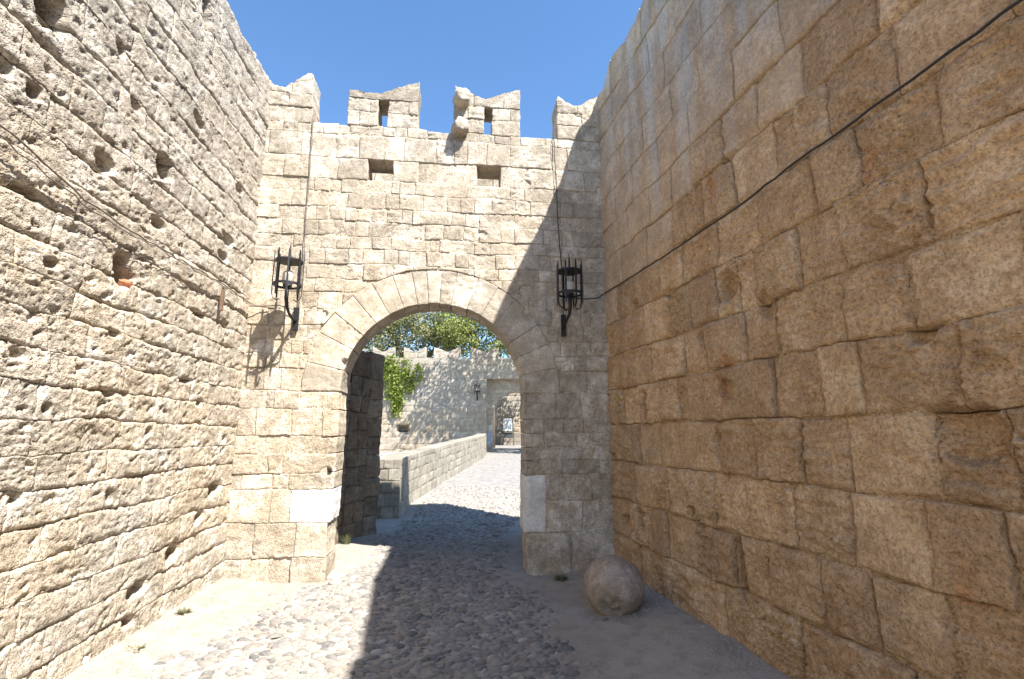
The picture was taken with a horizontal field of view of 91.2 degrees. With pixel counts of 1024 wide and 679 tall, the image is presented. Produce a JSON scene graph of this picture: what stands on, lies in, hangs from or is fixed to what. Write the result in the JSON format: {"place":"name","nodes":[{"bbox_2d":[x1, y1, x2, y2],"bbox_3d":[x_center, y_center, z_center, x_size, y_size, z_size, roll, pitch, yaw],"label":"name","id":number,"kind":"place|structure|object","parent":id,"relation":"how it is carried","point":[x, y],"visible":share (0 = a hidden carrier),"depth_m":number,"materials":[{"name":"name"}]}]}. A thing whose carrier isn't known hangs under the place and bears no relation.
{"place":"outdoors","nodes":[
{"label":"outdoors","id":0,"kind":"place"},
{"bbox_2d":[62,445,790,678],"bbox_3d":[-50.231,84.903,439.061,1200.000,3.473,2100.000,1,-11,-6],"label":"ground","id":1,"kind":"structure","parent":0,"point":[437,582],"depth_m":4.25,"materials":[{"name":"grey stone"}]},
{"bbox_2d":[125,642,146,652],"bbox_3d":[-2.744,2.255,3.656,0.137,0.030,0.160,8,-13,-35],"label":"weed tuft","id":2,"kind":"object","parent":1,"relation":"on","point":[139,647],"visible":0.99,"depth_m":3.68,"materials":[{"name":"green plant"}]},
{"bbox_2d":[0,0,272,678],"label":"castle wall","id":3,"kind":"structure","parent":1,"relation":"on","point":[147,120],"depth_m":3.66,"materials":[{"name":"stone"}]},
{"bbox_2d":[0,134,245,301],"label":"electric cable","id":4,"kind":"object","parent":3,"relation":"attached to","point":[8,142],"visible":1,"depth_m":3.31,"materials":[{"name":"rubber"}]},
{"bbox_2d":[118,279,132,287],"bbox_3d":[-2.922,-0.425,3.793,0.082,0.056,0.075,20,12,-20],"label":"brick","id":5,"kind":"object","parent":3,"relation":"in","point":[125,283],"visible":1,"depth_m":3.77,"materials":[{"name":"orange brick"}]},
{"bbox_2d":[0,124,293,309],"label":"electric cable","id":6,"kind":"object","parent":3,"relation":"attached to","point":[45,164],"visible":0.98,"depth_m":3.40,"materials":[{"name":"rubber"}]},
{"bbox_2d":[219,290,224,310],"bbox_3d":[-2.988,-0.403,5.171,0.024,0.220,0.044,1,-11,-6],"label":"iron bracket","id":7,"kind":"object","parent":3,"relation":"attached to","point":[222,297],"visible":1,"depth_m":5.16,"materials":[{"name":"brown metal"}]},
{"bbox_2d":[173,606,192,614],"bbox_3d":[-2.885,2.381,4.397,0.150,0.054,0.162,-5,-12,24],"label":"weed tuft","id":8,"kind":"object","parent":1,"relation":"on","point":[181,611],"visible":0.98,"depth_m":4.40,"materials":[{"name":"green plant"}]},
{"bbox_2d":[340,533,351,544],"bbox_3d":[-2.394,2.870,7.234,0.222,0.166,0.224,1,-11,-6],"label":"weed tuft","id":9,"kind":"object","parent":1,"relation":"on","point":[346,539],"visible":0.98,"depth_m":7.20,"materials":[{"name":"green plant"}]},
{"bbox_2d":[335,352,384,544],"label":"rubble pier","id":10,"kind":"structure","parent":1,"relation":"on","point":[359,499],"depth_m":7.98,"materials":[{"name":"grey stone"}]},
{"bbox_2d":[222,73,615,582],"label":"gate wall","id":11,"kind":"structure","parent":1,"relation":"on","point":[405,215],"depth_m":6.26,"materials":[{"name":"white stone"}]},
{"bbox_2d":[271,244,304,330],"bbox_3d":[-2.541,-0.626,5.772,0.314,0.960,0.557,1,-11,-6],"label":"wall lantern","id":12,"kind":"object","parent":11,"relation":"attached to","point":[287,280],"depth_m":5.63,"materials":[{"name":"black metal"}]},
{"bbox_2d":[298,120,313,308],"bbox_3d":[-2.559,-1.572,6.327,0.039,2.526,0.246,1,-11,-6],"label":"electric cable","id":13,"kind":"object","parent":11,"relation":"hanging from","point":[306,210],"visible":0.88,"depth_m":6.22,"materials":[{"name":"grey rubber"}]},
{"bbox_2d":[552,136,563,316],"bbox_3d":[0.595,-1.507,6.675,0.097,2.526,0.248,1,-11,-6],"label":"electric cable","id":14,"kind":"object","parent":11,"relation":"hanging from","point":[557,219],"visible":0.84,"depth_m":6.58,"materials":[{"name":"grey rubber"}]},
{"bbox_2d":[556,257,582,336],"bbox_3d":[0.678,-0.559,6.128,0.314,0.960,0.557,1,-11,-6],"label":"wall lantern","id":15,"kind":"object","parent":11,"relation":"attached to","point":[569,289],"depth_m":5.98,"materials":[{"name":"black metal"}]},
{"bbox_2d":[365,310,480,357],"bbox_3d":[-7.352,0.835,35.275,11.279,14.397,5.975,1,-11,-6],"label":"olive tree","id":16,"kind":"object","parent":1,"relation":"on","point":[420,331],"visible":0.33,"depth_m":34.82,"materials":[{"name":"green plant"}]},
{"bbox_2d":[374,433,486,518],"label":"bridge parapet","id":17,"kind":"structure","parent":1,"relation":"on","point":[408,477],"depth_m":12.38,"materials":[{"name":"stone"}]},
{"bbox_2d":[362,347,519,451],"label":"gate wall","id":18,"kind":"structure","parent":1,"relation":"on","point":[442,404],"depth_m":29.63,"materials":[{"name":"beige stone"}]},
{"bbox_2d":[382,353,425,417],"bbox_3d":[-6.574,2.543,29.500,3.102,4.120,0.609,0,-11,0],"label":"climbing vine","id":19,"kind":"object","parent":18,"relation":"attached to","point":[393,382],"visible":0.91,"depth_m":29.57,"materials":[{"name":"green plant"}]},
{"bbox_2d":[474,383,479,400],"bbox_3d":[-2.035,2.989,29.308,0.361,1.104,0.640,0,-11,0],"label":"wall lantern","id":20,"kind":"object","parent":18,"relation":"attached to","point":[477,388],"depth_m":29.13,"materials":[{"name":"black metal"}]},
{"bbox_2d":[487,432,491,443],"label":"wall panel","id":21,"kind":"structure","parent":18,"relation":"attached to","point":[489,437],"depth_m":29.80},
{"bbox_2d":[429,311,509,447],"bbox_3d":[-1.210,0.648,34.491,10.264,14.255,6.330,1,-11,-6],"label":"broadleaf tree","id":22,"kind":"object","parent":1,"relation":"on","point":[458,327],"visible":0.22,"depth_m":33.86,"materials":[{"name":"green plant"}]},
{"bbox_2d":[501,417,513,444],"bbox_3d":[-0.320,6.675,36.308,0.950,2.080,0.160,0,-11,0],"label":"notice board","id":23,"kind":"object","parent":1,"relation":"on","point":[507,427],"visible":0.91,"depth_m":36.30,"materials":[{"name":"white paper"}]},
{"bbox_2d":[495,391,522,444],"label":"courtyard wall","id":24,"kind":"structure","parent":1,"relation":"on","point":[508,405],"depth_m":37.70,"materials":[{"name":"stone"}]},
{"bbox_2d":[551,572,568,581],"bbox_3d":[0.545,2.635,5.563,0.203,0.080,0.250,-9,-14,39],"label":"weed tuft","id":25,"kind":"object","parent":1,"relation":"on","point":[562,577],"visible":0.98,"depth_m":5.57,"materials":[{"name":"green plant"}]},
{"bbox_2d":[583,555,643,615],"bbox_3d":[0.933,2.263,4.593,0.560,0.549,0.549,2,-11,-12],"label":"stone ball","id":26,"kind":"object","parent":1,"relation":"on","point":[612,584],"visible":0.94,"depth_m":4.41,"materials":[{"name":"grey stone"}]},
{"bbox_2d":[597,0,1023,678],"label":"castle wall","id":27,"kind":"structure","parent":1,"relation":"on","point":[815,376],"depth_m":3.08,"materials":[{"name":"brown stone"}]},
{"bbox_2d":[577,0,1022,299],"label":"electric cable","id":28,"kind":"object","parent":27,"relation":"attached to","point":[993,19],"visible":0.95,"depth_m":2.83,"materials":[{"name":"black rubber"}]},
{"bbox_2d":[226,0,642,357],"label":"sky","id":29,"kind":"structure","parent":0,"point":[545,50],"materials":[{"name":"blue"}]}
]}

